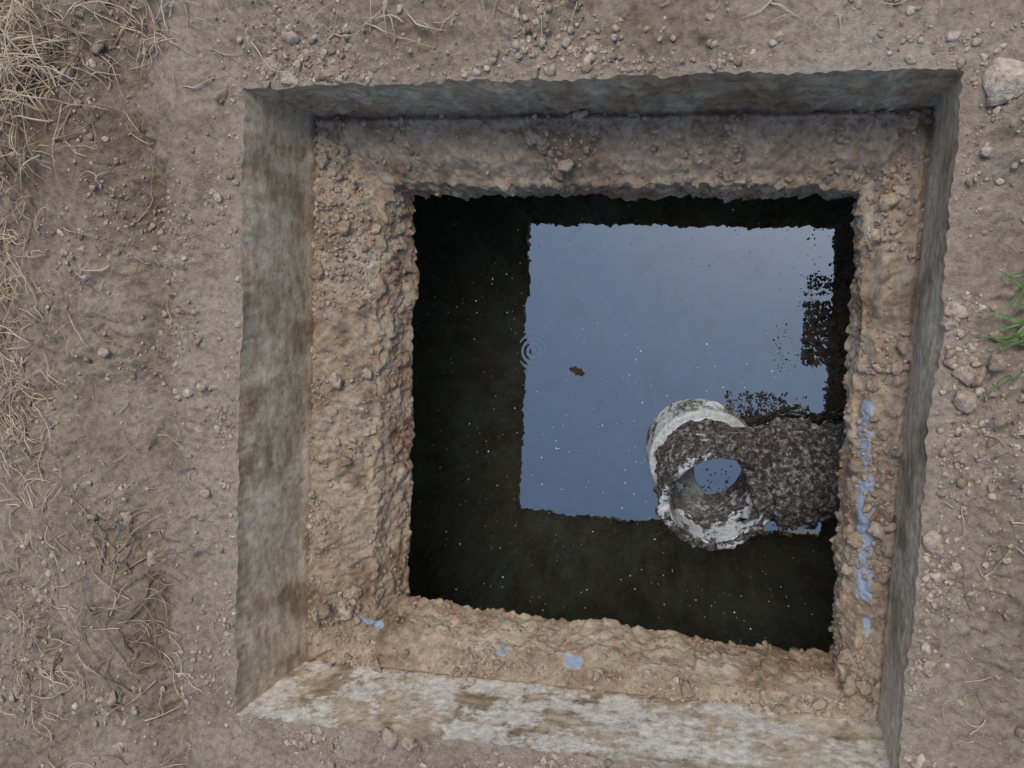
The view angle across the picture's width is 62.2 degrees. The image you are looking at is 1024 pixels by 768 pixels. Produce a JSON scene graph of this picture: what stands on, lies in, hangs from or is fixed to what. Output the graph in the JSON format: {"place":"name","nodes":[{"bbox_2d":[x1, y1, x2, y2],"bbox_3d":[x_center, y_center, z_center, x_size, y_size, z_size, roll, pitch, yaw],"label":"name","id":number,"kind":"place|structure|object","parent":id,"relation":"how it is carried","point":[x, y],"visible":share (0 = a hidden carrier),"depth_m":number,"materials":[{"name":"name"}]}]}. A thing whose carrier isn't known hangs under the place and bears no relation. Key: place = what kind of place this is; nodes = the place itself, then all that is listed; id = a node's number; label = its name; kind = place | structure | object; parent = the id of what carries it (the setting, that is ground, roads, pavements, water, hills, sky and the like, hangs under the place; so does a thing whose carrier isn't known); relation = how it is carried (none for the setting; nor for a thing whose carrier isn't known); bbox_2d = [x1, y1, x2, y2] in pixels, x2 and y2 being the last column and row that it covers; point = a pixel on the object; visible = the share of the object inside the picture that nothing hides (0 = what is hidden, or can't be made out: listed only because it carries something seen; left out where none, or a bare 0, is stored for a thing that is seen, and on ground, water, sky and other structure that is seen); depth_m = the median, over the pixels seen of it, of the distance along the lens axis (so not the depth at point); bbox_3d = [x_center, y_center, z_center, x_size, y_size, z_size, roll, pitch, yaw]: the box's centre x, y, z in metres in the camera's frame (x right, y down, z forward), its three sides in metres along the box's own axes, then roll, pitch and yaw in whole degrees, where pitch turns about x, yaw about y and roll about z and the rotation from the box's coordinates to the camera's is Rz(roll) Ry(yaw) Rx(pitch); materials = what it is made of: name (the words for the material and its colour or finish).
{"place":"outdoors","nodes":[
{"label":"outdoors","id":0,"kind":"place"},
{"bbox_2d":[0,0,1023,767],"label":"ground","id":1,"kind":"structure","parent":0,"point":[178,118],"depth_m":0.96,"materials":[{"name":"soil"}]},
{"bbox_2d":[0,1,1005,765],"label":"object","id":2,"kind":"object","parent":1,"relation":"on","point":[144,599],"visible":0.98,"depth_m":1.02,"materials":[{"name":"beige plant"}]},
{"bbox_2d":[0,0,1023,767],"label":"soil clods","id":3,"kind":"object","parent":1,"relation":"on","point":[964,402],"visible":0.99,"depth_m":0.87,"materials":[{"name":"brown soil"}]},
{"bbox_2d":[977,248,1023,393],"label":"green grass tuft","id":4,"kind":"object","parent":1,"relation":"on","point":[1010,341],"visible":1,"depth_m":0.69,"materials":[{"name":"green plant"}]},
{"bbox_2d":[982,56,1023,105],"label":"rock","id":5,"kind":"object","parent":1,"relation":"on","point":[1002,80],"visible":1,"depth_m":0.68,"materials":[{"name":"stone"}]},
{"bbox_2d":[0,0,1023,767],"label":"dead grass","id":6,"kind":"structure","parent":0,"point":[8,62],"depth_m":0.98,"materials":[{"name":"plant"}]},
{"bbox_3d":[0.043,-0.005,1.734,1.390,1.303,1.620,2,97,18],"label":"septic tank","id":7,"kind":"object","parent":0,"visible":0},
{"bbox_2d":[235,68,963,767],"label":"concrete riser","id":8,"kind":"object","parent":7,"relation":"on","point":[285,672],"visible":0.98,"depth_m":0.96,"materials":[{"name":"concrete"}]},
{"bbox_2d":[306,107,934,723],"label":"ledge crumbs","id":9,"kind":"object","parent":8,"relation":"on","point":[890,199],"visible":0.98,"depth_m":0.94,"materials":[{"name":"soil"}]},
{"bbox_2d":[408,193,857,651],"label":"water","id":10,"kind":"structure","parent":7,"relation":"in","point":[501,358],"depth_m":1.27,"materials":[{"name":"liquid"}]},
{"bbox_2d":[569,366,583,375],"bbox_3d":[0.098,-0.019,1.278,0.026,0.003,0.016,2,97,18],"label":"floating leaf","id":11,"kind":"object","parent":10,"relation":"on","point":[575,370],"visible":1,"depth_m":1.28,"materials":[{"name":"brown plant"}]},
{"bbox_2d":[416,206,852,642],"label":"floating flecks","id":12,"kind":"object","parent":10,"relation":"on","point":[622,377],"visible":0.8,"depth_m":1.27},
{"bbox_2d":[650,218,853,533],"bbox_3d":[0.397,0.023,1.183,0.266,0.002,0.485,39,106,11],"label":"floating scum","id":13,"kind":"object","parent":10,"relation":"on","point":[829,323],"visible":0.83,"depth_m":1.17,"materials":[{"name":"black"}]},
{"bbox_2d":[645,398,845,550],"bbox_3d":[0.381,0.093,1.231,0.460,0.367,0.243,2,97,18],"label":"pvc pipe tee","id":14,"kind":"object","parent":7,"relation":"attached to","point":[787,477],"visible":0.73,"depth_m":1.12,"materials":[{"name":"grey plastic"}]}
]}

